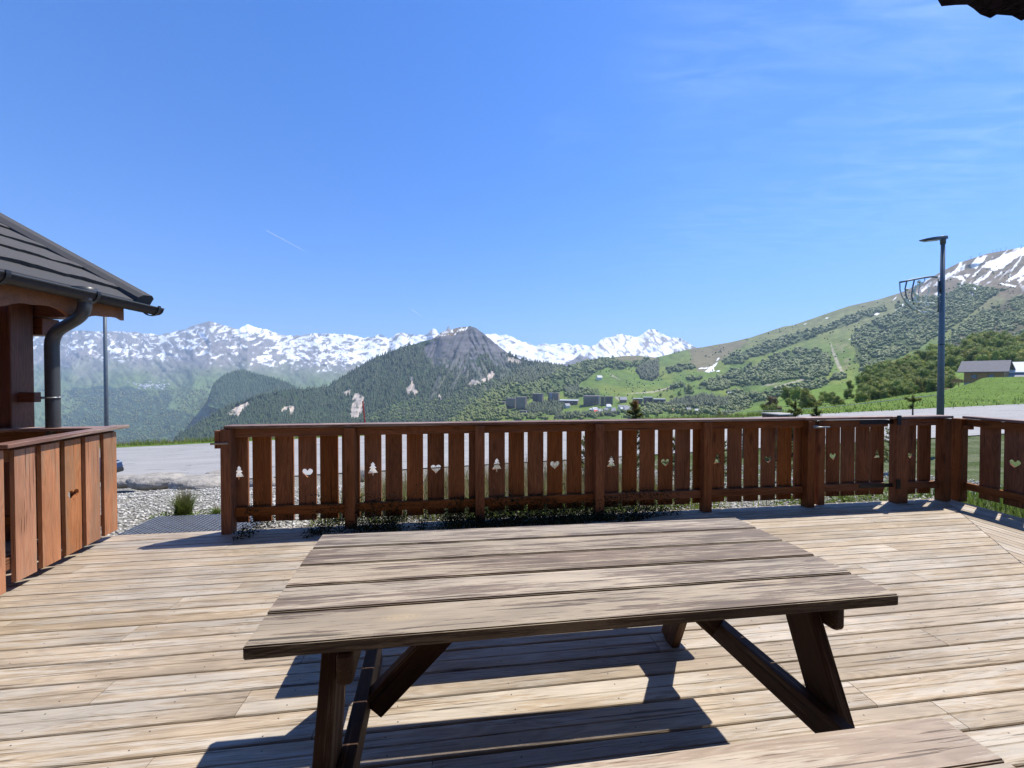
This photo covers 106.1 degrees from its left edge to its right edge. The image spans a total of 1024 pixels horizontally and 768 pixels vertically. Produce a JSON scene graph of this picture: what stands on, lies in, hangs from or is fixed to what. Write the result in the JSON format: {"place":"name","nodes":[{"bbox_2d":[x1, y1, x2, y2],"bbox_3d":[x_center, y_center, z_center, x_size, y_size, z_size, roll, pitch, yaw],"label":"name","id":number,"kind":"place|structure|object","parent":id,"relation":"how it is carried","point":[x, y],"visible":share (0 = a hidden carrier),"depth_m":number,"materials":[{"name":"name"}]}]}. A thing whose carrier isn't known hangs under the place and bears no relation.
{"place":"outdoors","nodes":[
{"label":"outdoors","id":0,"kind":"place"},
{"bbox_2d":[207,370,293,408],"bbox_3d":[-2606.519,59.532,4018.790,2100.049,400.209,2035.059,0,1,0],"label":"wooded knoll","id":1,"kind":"structure","parent":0,"point":[210,403],"depth_m":3318.87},
{"bbox_2d":[210,368,298,405],"bbox_3d":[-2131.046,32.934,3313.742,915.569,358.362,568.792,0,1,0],"label":"conifer forest","id":2,"kind":"object","parent":1,"relation":"on","point":[240,385],"visible":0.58,"depth_m":3332.99,"materials":[{"name":"plant"}]},
{"bbox_2d":[33,321,588,443],"bbox_3d":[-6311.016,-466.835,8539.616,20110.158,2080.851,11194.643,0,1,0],"label":"snow mountains","id":3,"kind":"structure","parent":0,"point":[201,355],"depth_m":6901.68,"materials":[{"name":"snow"}]},
{"bbox_2d":[61,385,216,442],"bbox_3d":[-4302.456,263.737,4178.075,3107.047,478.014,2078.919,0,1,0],"label":"broadleaf wood","id":4,"kind":"object","parent":3,"relation":"on","point":[137,401],"visible":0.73,"depth_m":4300.34,"materials":[{"name":"plant"}]},
{"bbox_2d":[176,326,535,440],"bbox_3d":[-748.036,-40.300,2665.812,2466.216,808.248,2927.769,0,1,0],"label":"central mountain","id":5,"kind":"structure","parent":0,"point":[452,346],"depth_m":2319.96,"materials":[{"name":"stone"}]},
{"bbox_2d":[169,342,553,440],"bbox_3d":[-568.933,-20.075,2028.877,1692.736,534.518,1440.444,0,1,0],"label":"conifer forest","id":6,"kind":"object","parent":5,"relation":"on","point":[286,418],"visible":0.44,"depth_m":1974.80,"materials":[{"name":"plant"}]},
{"bbox_2d":[354,377,505,421],"bbox_3d":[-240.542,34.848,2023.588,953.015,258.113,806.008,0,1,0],"label":"broadleaf wood","id":7,"kind":"object","parent":5,"relation":"on","point":[399,416],"visible":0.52,"depth_m":1788.62,"materials":[{"name":"plant"}]},
{"bbox_2d":[0,0,1023,347],"label":"sky","id":8,"kind":"structure","parent":0,"point":[702,173],"materials":[{"name":"blue"}]},
{"bbox_2d":[68,434,1020,535],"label":"gravel ground","id":9,"kind":"structure","parent":0,"point":[973,456],"depth_m":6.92,"materials":[{"name":"gravel"}]},
{"bbox_2d":[103,317,108,425],"bbox_3d":[-15.076,0.059,14.002,0.822,8.140,0.260,0,1,0],"label":"street lamp","id":10,"kind":"object","parent":9,"relation":"on","point":[105,382],"visible":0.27,"depth_m":13.96,"materials":[{"name":"black metal"}]},
{"bbox_2d":[117,474,135,488],"bbox_3d":[-15.186,3.810,15.066,1.182,0.434,0.848,0,1,0],"label":"boulder","id":11,"kind":"object","parent":9,"relation":"on","point":[121,482],"visible":0.3,"depth_m":14.78,"materials":[{"name":"stone"}]},
{"bbox_2d":[125,472,185,490],"bbox_3d":[-13.483,3.689,14.628,1.856,0.499,1.389,0,1,0],"label":"boulder","id":12,"kind":"object","parent":9,"relation":"on","point":[154,481],"visible":0.84,"depth_m":14.19,"materials":[{"name":"stone"}]},
{"bbox_2d":[148,480,204,518],"bbox_3d":[-3.822,1.316,4.444,0.516,0.476,0.518,1,1,32],"label":"weed tuft","id":13,"kind":"object","parent":9,"relation":"on","point":[183,505],"visible":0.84,"depth_m":4.43,"materials":[{"name":"green plant"}]},
{"bbox_2d":[167,474,220,489],"bbox_3d":[-11.053,3.542,13.683,1.902,0.501,1.410,0,1,0],"label":"boulder","id":14,"kind":"object","parent":9,"relation":"on","point":[204,481],"visible":0.63,"depth_m":13.24,"materials":[{"name":"stone"}]},
{"bbox_2d":[197,503,220,514],"bbox_3d":[-3.520,1.459,4.540,0.320,0.168,0.249,0,1,0],"label":"weed tuft","id":15,"kind":"object","parent":9,"relation":"on","point":[215,511],"visible":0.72,"depth_m":4.53,"materials":[{"name":"green plant"}]},
{"bbox_2d":[206,469,243,476],"bbox_3d":[-10.803,3.525,14.461,1.465,0.492,1.093,0,1,0],"label":"boulder","id":16,"kind":"object","parent":9,"relation":"on","point":[239,473],"visible":0.16,"depth_m":14.34,"materials":[{"name":"stone"}]},
{"bbox_2d":[360,466,377,481],"bbox_3d":[-5.219,3.164,13.543,1.030,0.462,0.735,0,1,0],"label":"boulder","id":17,"kind":"object","parent":9,"relation":"on","point":[372,469],"visible":0.14,"depth_m":13.28,"materials":[{"name":"stone"}]},
{"bbox_2d":[232,486,681,540],"bbox_3d":[-0.374,1.254,4.072,4.371,0.398,0.872,0,1,-7],"label":"creeping shrub","id":18,"kind":"object","parent":9,"relation":"on","point":[504,520],"visible":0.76,"depth_m":3.86,"materials":[{"name":"green plant"}]},
{"bbox_2d":[290,472,628,526],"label":"shrub twigs","id":19,"kind":"object","parent":18,"relation":"attached to","point":[410,510],"visible":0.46,"depth_m":3.85,"materials":[{"name":"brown plant"}]},
{"bbox_2d":[285,472,629,521],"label":"twig leaves","id":20,"kind":"object","parent":19,"relation":"attached to","point":[412,498],"visible":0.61,"depth_m":3.79,"materials":[{"name":"green plant"}]},
{"bbox_2d":[313,452,695,523],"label":"dry perennials","id":21,"kind":"object","parent":9,"relation":"on","point":[466,484],"visible":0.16,"depth_m":5.16,"materials":[{"name":"plant"}]},
{"bbox_2d":[0,499,1023,767],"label":"deck","id":22,"kind":"structure","parent":9,"relation":"on","point":[942,639],"depth_m":1.93,"materials":[{"name":"brown wood"}]},
{"bbox_2d":[0,426,103,540],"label":"return balustrade","id":23,"kind":"object","parent":22,"relation":"on","point":[13,434],"visible":0.09,"depth_m":3.41,"materials":[{"name":"brown wood"}]},
{"bbox_2d":[0,425,128,594],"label":"open gate","id":24,"kind":"structure","parent":23,"relation":"attached to","point":[99,462],"depth_m":2.93,"materials":[{"name":"brown wood"}]},
{"bbox_2d":[0,213,163,540],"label":"timber hut","id":25,"kind":"object","parent":22,"relation":"on","point":[44,282],"visible":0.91,"depth_m":3.45,"materials":[{"name":"brown wood"}]},
{"bbox_2d":[9,512,1009,767],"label":"deck screws","id":26,"kind":"object","parent":22,"relation":"on","point":[595,652],"visible":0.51,"depth_m":1.89,"materials":[{"name":"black metal"}]},
{"bbox_2d":[210,417,815,534],"bbox_3d":[0.303,0.888,3.994,6.234,1.010,0.147,0,1,-7],"label":"balustrade","id":27,"kind":"object","parent":22,"relation":"on","point":[231,442],"visible":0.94,"depth_m":3.98,"materials":[{"name":"brown wood"}]},
{"bbox_2d":[112,499,923,535],"bbox_3d":[-0.809,1.504,3.932,12.150,0.200,0.030,0,1,-7],"label":"deck edge","id":28,"kind":"object","parent":22,"relation":"attached to","point":[492,518],"visible":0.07,"depth_m":3.93,"materials":[{"name":"brown wood"}]},
{"bbox_2d":[117,514,260,534],"bbox_3d":[-3.172,1.424,3.919,1.185,0.010,0.536,0,1,-7],"label":"grating","id":29,"kind":"object","parent":28,"relation":"on","point":[166,523],"visible":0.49,"depth_m":3.88,"materials":[{"name":"metal"}]},
{"bbox_2d":[243,518,1015,767],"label":"picnic table","id":30,"kind":"object","parent":22,"relation":"on","point":[427,597],"visible":1,"depth_m":1.28,"materials":[{"name":"brown wood"}]},
{"bbox_2d":[888,415,953,503],"bbox_3d":[4.798,0.880,4.559,0.825,1.010,0.132,0,1,-7],"label":"corner balustrade","id":31,"kind":"object","parent":22,"relation":"on","point":[902,445],"visible":0.92,"depth_m":4.54,"materials":[{"name":"brown wood"}]},
{"bbox_2d":[802,415,901,504],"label":"closed gate","id":32,"kind":"structure","parent":31,"relation":"attached to","point":[854,443],"depth_m":4.47,"materials":[{"name":"brown wood"}]},
{"bbox_2d":[582,434,584,480],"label":"young pine","id":33,"kind":"object","parent":9,"relation":"on","point":[583,453],"visible":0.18,"depth_m":5.61,"materials":[{"name":"green plant"}]},
{"bbox_2d":[310,466,888,526],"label":"bed grass","id":34,"kind":"structure","parent":9,"relation":"on","point":[543,507],"depth_m":4.62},
{"bbox_2d":[619,399,656,470],"bbox_3d":[2.331,1.093,7.229,0.662,1.661,0.632,1,1,43],"label":"young pine","id":35,"kind":"object","parent":9,"relation":"on","point":[636,408],"visible":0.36,"depth_m":7.19,"materials":[{"name":"green plant"}]},
{"bbox_2d":[656,436,691,483],"bbox_3d":[2.448,1.223,5.871,0.665,0.938,0.511,1,1,44],"label":"young pine","id":36,"kind":"object","parent":9,"relation":"on","point":[666,462],"visible":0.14,"depth_m":5.81,"materials":[{"name":"green plant"}]},
{"bbox_2d":[466,487,928,517],"bbox_3d":[2.289,1.436,4.745,5.731,0.231,0.844,0,1,-7],"label":"ground cover","id":37,"kind":"object","parent":9,"relation":"on","point":[883,496],"visible":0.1,"depth_m":4.62,"materials":[{"name":"green plant"}]},
{"bbox_2d":[714,440,742,476],"bbox_3d":[3.442,1.291,6.334,0.549,0.887,0.646,1,1,44],"label":"young pine","id":38,"kind":"object","parent":9,"relation":"on","point":[725,459],"visible":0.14,"depth_m":6.27,"materials":[{"name":"green plant"}]},
{"bbox_2d":[761,412,793,460],"bbox_3d":[10.425,2.265,15.036,0.900,2.250,0.800,0,1,-14],"label":"roadside shelter","id":39,"kind":"object","parent":9,"relation":"on","point":[773,414],"visible":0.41,"depth_m":14.90,"materials":[{"name":"metal"}]},
{"bbox_2d":[766,436,792,472],"bbox_3d":[4.661,1.319,6.678,0.568,0.921,0.634,1,1,37],"label":"young pine","id":40,"kind":"object","parent":9,"relation":"on","point":[776,456],"visible":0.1,"depth_m":6.61,"materials":[{"name":"green plant"}]},
{"bbox_2d":[788,400,802,456],"bbox_3d":[6.631,1.208,9.018,0.627,1.721,0.623,0,1,0],"label":"young pine","id":41,"kind":"object","parent":9,"relation":"on","point":[796,411],"visible":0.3,"depth_m":8.99,"materials":[{"name":"green plant"}]},
{"bbox_2d":[810,404,825,448],"bbox_3d":[7.134,1.262,9.000,0.522,1.614,0.568,-1,1,-37],"label":"young pine","id":42,"kind":"object","parent":9,"relation":"on","point":[815,411],"visible":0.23,"depth_m":8.99,"materials":[{"name":"green plant"}]},
{"bbox_2d":[869,440,888,463],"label":"young pine","id":43,"kind":"object","parent":9,"relation":"on","point":[886,458],"visible":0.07,"depth_m":6.73,"materials":[{"name":"green plant"}]},
{"bbox_2d":[884,427,911,461],"bbox_3d":[7.172,1.231,7.193,0.648,1.050,0.657,0,1,0],"label":"young pine","id":44,"kind":"object","parent":9,"relation":"on","point":[886,453],"visible":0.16,"depth_m":7.26,"materials":[{"name":"green plant"}]},
{"bbox_2d":[902,393,921,453],"bbox_3d":[9.390,1.099,9.004,0.309,1.844,0.330,0,1,0],"label":"young pine","id":45,"kind":"object","parent":9,"relation":"on","point":[913,399],"visible":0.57,"depth_m":9.00,"materials":[{"name":"green plant"}]},
{"bbox_2d":[919,235,947,414],"bbox_3d":[13.058,-1.135,11.985,0.822,6.944,0.260,0,1,0],"label":"street lamp","id":46,"kind":"object","parent":9,"relation":"on","point":[941,368],"visible":0.91,"depth_m":11.93,"materials":[{"name":"black metal"}]},
{"bbox_2d":[899,276,941,313],"bbox_3d":[12.715,-2.769,11.942,1.426,1.175,0.100,0,1,0],"label":"christmas light frame","id":47,"kind":"object","parent":46,"relation":"hanging from","point":[915,300],"visible":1,"depth_m":11.93,"materials":[{"name":"metal"}]},
{"bbox_2d":[916,483,1023,517],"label":"lawn grass","id":48,"kind":"structure","parent":9,"relation":"on","point":[996,506],"depth_m":4.56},
{"bbox_2d":[938,0,1023,20],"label":"home chalet","id":49,"kind":"object","parent":9,"relation":"on","point":[993,8],"visible":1,"depth_m":1.62,"materials":[{"name":"brown wood"}]},
{"bbox_2d":[947,500,1023,564],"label":"deck","id":50,"kind":"structure","parent":9,"relation":"on","point":[1005,531],"depth_m":3.80,"materials":[{"name":"brown wood"}]},
{"bbox_2d":[951,416,1023,508],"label":"side balustrade","id":51,"kind":"object","parent":50,"relation":"on","point":[1011,493],"visible":0.97,"depth_m":4.31,"materials":[{"name":"brown wood"}]},
{"bbox_2d":[99,377,1023,447],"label":"meadow","id":52,"kind":"structure","parent":0,"point":[1010,385],"depth_m":53.10,"materials":[{"name":"plant"}]},
{"bbox_2d":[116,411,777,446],"bbox_3d":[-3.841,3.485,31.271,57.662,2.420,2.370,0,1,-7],"label":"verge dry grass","id":53,"kind":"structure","parent":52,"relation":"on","point":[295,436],"depth_m":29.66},
{"bbox_2d":[768,395,934,410],"bbox_3d":[12.569,0.943,17.015,0.019,1.363,10.092,0,1,-8],"label":"cable","id":54,"kind":"object","parent":52,"relation":"on","point":[853,404],"visible":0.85,"depth_m":14.52,"materials":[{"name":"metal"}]},
{"bbox_2d":[776,379,1023,413],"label":"meadow tufts","id":55,"kind":"object","parent":52,"relation":"on","point":[881,408],"visible":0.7,"depth_m":39.71,"materials":[{"name":"green plant"}]},
{"bbox_2d":[944,360,1015,389],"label":"chalet","id":56,"kind":"object","parent":52,"relation":"on","point":[973,371],"visible":0.7,"depth_m":127.09,"materials":[{"name":"stone"}]},
{"bbox_2d":[1008,362,1023,376],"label":"chalet","id":57,"kind":"object","parent":52,"relation":"on","point":[1019,370],"visible":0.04,"depth_m":125.93,"materials":[{"name":"paint"}]},
{"bbox_2d":[100,404,1023,486],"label":"road","id":58,"kind":"structure","parent":0,"point":[194,459],"depth_m":23.14,"materials":[{"name":"asphalt"}]},
{"bbox_2d":[117,460,123,472],"bbox_3d":[-20.051,3.585,16.775,4.330,1.500,1.818,0,1,-7],"label":"parked car","id":59,"kind":"object","parent":58,"relation":"on","point":[120,467],"visible":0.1,"depth_m":17.72,"materials":[{"name":"blue paint"}]},
{"bbox_2d":[564,329,695,365],"bbox_3d":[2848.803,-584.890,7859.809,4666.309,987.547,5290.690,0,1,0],"label":"snow massif","id":60,"kind":"structure","parent":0,"point":[652,343],"depth_m":6721.33,"materials":[{"name":"snow"}]},
{"bbox_2d":[469,247,1023,420],"bbox_3d":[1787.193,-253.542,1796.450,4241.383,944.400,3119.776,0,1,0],"label":"resort hillside","id":61,"kind":"structure","parent":0,"point":[1011,262],"depth_m":1614.52,"materials":[{"name":"plant"}]},
{"bbox_2d":[506,398,515,408],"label":"apartment tower","id":62,"kind":"structure","parent":61,"relation":"on","point":[510,403],"depth_m":1167.83,"materials":[{"name":"grey concrete"}]},
{"bbox_2d":[516,397,526,409],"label":"apartment tower","id":63,"kind":"structure","parent":61,"relation":"on","point":[521,402],"depth_m":1136.74,"materials":[{"name":"grey concrete"}]},
{"bbox_2d":[533,393,543,402],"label":"apartment tower","id":64,"kind":"structure","parent":61,"relation":"on","point":[537,397],"depth_m":1236.07,"materials":[{"name":"grey concrete"}]},
{"bbox_2d":[548,393,558,400],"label":"apartment tower","id":65,"kind":"structure","parent":61,"relation":"on","point":[555,396],"depth_m":1284.19,"materials":[{"name":"grey concrete"}]},
{"bbox_2d":[558,399,578,404],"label":"apartment block","id":66,"kind":"structure","parent":61,"relation":"on","point":[571,402],"depth_m":1221.43,"materials":[{"name":"white concrete"}]},
{"bbox_2d":[583,395,599,406],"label":"apartment block","id":67,"kind":"structure","parent":61,"relation":"on","point":[590,400],"depth_m":1162.72,"materials":[{"name":"grey concrete"}]},
{"bbox_2d":[451,388,751,420],"bbox_3d":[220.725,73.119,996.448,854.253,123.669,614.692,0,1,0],"label":"broadleaf wood","id":68,"kind":"object","parent":61,"relation":"on","point":[491,411],"visible":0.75,"depth_m":987.70,"materials":[{"name":"plant"}]},
{"bbox_2d":[605,396,612,404],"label":"apartment block","id":69,"kind":"structure","parent":61,"relation":"on","point":[608,399],"depth_m":1123.20,"materials":[{"name":"grey concrete"}]},
{"bbox_2d":[489,356,730,418],"bbox_3d":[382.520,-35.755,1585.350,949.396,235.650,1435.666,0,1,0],"label":"conifer forest","id":70,"kind":"object","parent":61,"relation":"on","point":[648,369],"visible":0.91,"depth_m":1256.59,"materials":[{"name":"plant"}]},
{"bbox_2d":[446,282,1023,421],"bbox_3d":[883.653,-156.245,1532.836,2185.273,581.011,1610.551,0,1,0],"label":"broadleaf wood","id":71,"kind":"object","parent":61,"relation":"on","point":[781,366],"visible":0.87,"depth_m":1319.07,"materials":[{"name":"plant"}]},
{"bbox_2d":[594,266,1015,418],"bbox_3d":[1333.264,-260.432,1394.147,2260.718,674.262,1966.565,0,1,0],"label":"hillside bushes","id":72,"kind":"object","parent":61,"relation":"on","point":[794,347],"visible":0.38,"depth_m":1513.57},
{"bbox_2d":[730,371,963,414],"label":"wooded spur","id":73,"kind":"structure","parent":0,"point":[839,389],"depth_m":192.34,"materials":[{"name":"plant"}]},
{"bbox_2d":[759,403,778,411],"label":"broadleaf tree","id":74,"kind":"object","parent":73,"relation":"on","point":[763,406],"visible":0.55,"depth_m":134.37,"materials":[{"name":"green plant"}]},
{"bbox_2d":[765,396,782,411],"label":"broadleaf tree","id":75,"kind":"object","parent":73,"relation":"on","point":[771,399],"visible":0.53,"depth_m":147.68,"materials":[{"name":"green plant"}]},
{"bbox_2d":[780,386,794,398],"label":"broadleaf tree","id":76,"kind":"object","parent":73,"relation":"on","point":[786,394],"visible":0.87,"depth_m":201.54,"materials":[{"name":"green plant"}]},
{"bbox_2d":[789,386,801,399],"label":"broadleaf tree","id":77,"kind":"object","parent":73,"relation":"on","point":[795,394],"visible":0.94,"depth_m":186.16,"materials":[{"name":"green plant"}]},
{"bbox_2d":[797,388,821,408],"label":"broadleaf tree","id":78,"kind":"object","parent":73,"relation":"on","point":[807,399],"visible":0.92,"depth_m":137.00,"materials":[{"name":"green plant"}]},
{"bbox_2d":[823,391,836,403],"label":"broadleaf tree","id":79,"kind":"object","parent":73,"relation":"on","point":[832,393],"visible":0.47,"depth_m":152.12,"materials":[{"name":"green plant"}]},
{"bbox_2d":[830,396,840,404],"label":"broadleaf tree","id":80,"kind":"object","parent":73,"relation":"on","point":[834,400],"visible":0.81,"depth_m":141.93,"materials":[{"name":"green plant"}]},
{"bbox_2d":[843,389,854,398],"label":"broadleaf tree","id":81,"kind":"object","parent":73,"relation":"on","point":[848,393],"visible":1,"depth_m":163.78,"materials":[{"name":"green plant"}]},
{"bbox_2d":[853,391,870,402],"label":"broadleaf tree","id":82,"kind":"object","parent":73,"relation":"on","point":[860,397],"visible":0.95,"depth_m":140.99,"materials":[{"name":"green plant"}]},
{"bbox_2d":[856,386,873,399],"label":"broadleaf tree","id":83,"kind":"object","parent":73,"relation":"on","point":[864,388],"visible":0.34,"depth_m":146.08,"materials":[{"name":"green plant"}]},
{"bbox_2d":[861,372,881,384],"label":"broadleaf tree","id":84,"kind":"object","parent":73,"relation":"on","point":[866,377],"visible":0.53,"depth_m":193.23,"materials":[{"name":"green plant"}]},
{"bbox_2d":[869,388,887,399],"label":"broadleaf tree","id":85,"kind":"object","parent":73,"relation":"on","point":[875,392],"visible":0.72,"depth_m":144.36,"materials":[{"name":"green plant"}]},
{"bbox_2d":[871,380,890,388],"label":"broadleaf tree","id":86,"kind":"object","parent":73,"relation":"on","point":[877,384],"visible":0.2,"depth_m":153.44,"materials":[{"name":"green plant"}]},
{"bbox_2d":[879,389,891,398],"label":"broadleaf tree","id":87,"kind":"object","parent":73,"relation":"on","point":[884,393],"visible":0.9,"depth_m":140.99,"materials":[{"name":"green plant"}]},
{"bbox_2d":[878,386,895,395],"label":"broadleaf tree","id":88,"kind":"object","parent":73,"relation":"on","point":[891,392],"visible":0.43,"depth_m":145.44,"materials":[{"name":"green plant"}]},
{"bbox_2d":[883,378,899,395],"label":"broadleaf tree","id":89,"kind":"object","parent":73,"relation":"on","point":[895,382],"visible":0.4,"depth_m":150.45,"materials":[{"name":"green plant"}]},
{"bbox_2d":[894,384,919,395],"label":"broadleaf tree","id":90,"kind":"object","parent":73,"relation":"on","point":[905,390],"visible":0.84,"depth_m":140.41,"materials":[{"name":"green plant"}]},
{"bbox_2d":[907,360,919,369],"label":"broadleaf tree","id":91,"kind":"object","parent":73,"relation":"on","point":[914,364],"visible":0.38,"depth_m":223.24,"materials":[{"name":"green plant"}]},
{"bbox_2d":[913,378,923,392],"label":"broadleaf tree","id":92,"kind":"object","parent":73,"relation":"on","point":[918,382],"visible":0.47,"depth_m":155.79,"materials":[{"name":"green plant"}]},
{"bbox_2d":[912,349,927,360],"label":"broadleaf tree","id":93,"kind":"object","parent":73,"relation":"on","point":[922,354],"visible":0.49,"depth_m":272.56,"materials":[{"name":"green plant"}]},
{"bbox_2d":[914,368,929,378],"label":"broadleaf tree","id":94,"kind":"object","parent":73,"relation":"on","point":[923,373],"visible":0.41,"depth_m":178.14,"materials":[{"name":"green plant"}]},
{"bbox_2d":[923,378,945,392],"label":"broadleaf tree","id":95,"kind":"object","parent":73,"relation":"on","point":[930,386],"visible":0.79,"depth_m":153.06,"materials":[{"name":"green plant"}]},
{"bbox_2d":[926,343,949,350],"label":"broadleaf tree","id":96,"kind":"object","parent":73,"relation":"on","point":[930,346],"visible":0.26,"depth_m":296.11,"materials":[{"name":"green plant"}]},
{"bbox_2d":[945,355,961,370],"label":"broadleaf tree","id":97,"kind":"object","parent":73,"relation":"on","point":[950,360],"visible":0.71,"depth_m":220.43,"materials":[{"name":"green plant"}]},
{"bbox_2d":[957,339,971,348],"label":"broadleaf tree","id":98,"kind":"object","parent":73,"relation":"on","point":[964,342],"visible":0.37,"depth_m":299.02,"materials":[{"name":"green plant"}]},
{"bbox_2d":[964,350,977,360],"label":"broadleaf tree","id":99,"kind":"object","parent":73,"relation":"on","point":[971,354],"visible":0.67,"depth_m":245.93,"materials":[{"name":"green plant"}]},
{"bbox_2d":[965,341,980,348],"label":"broadleaf tree","id":100,"kind":"object","parent":73,"relation":"on","point":[971,344],"visible":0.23,"depth_m":266.37,"materials":[{"name":"green plant"}]},
{"bbox_2d":[974,354,989,360],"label":"broadleaf tree","id":101,"kind":"object","parent":73,"relation":"on","point":[983,357],"visible":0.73,"depth_m":231.35,"materials":[{"name":"green plant"}]},
{"bbox_2d":[975,336,999,342],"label":"broadleaf tree","id":102,"kind":"object","parent":73,"relation":"on","point":[981,338],"visible":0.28,"depth_m":279.62,"materials":[{"name":"green plant"}]},
{"bbox_2d":[985,339,1005,347],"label":"broadleaf tree","id":103,"kind":"object","parent":73,"relation":"on","point":[999,343],"visible":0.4,"depth_m":270.61,"materials":[{"name":"green plant"}]},
{"bbox_2d":[989,349,1008,360],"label":"broadleaf tree","id":104,"kind":"object","parent":73,"relation":"on","point":[995,355],"visible":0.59,"depth_m":227.44,"materials":[{"name":"green plant"}]},
{"bbox_2d":[1004,351,1016,359],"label":"broadleaf tree","id":105,"kind":"object","parent":73,"relation":"on","point":[1011,354],"visible":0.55,"depth_m":228.37,"materials":[{"name":"green plant"}]},
{"bbox_2d":[1012,350,1023,361],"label":"broadleaf tree","id":106,"kind":"object","parent":73,"relation":"on","point":[1019,357],"visible":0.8,"depth_m":226.60,"materials":[{"name":"green plant"}]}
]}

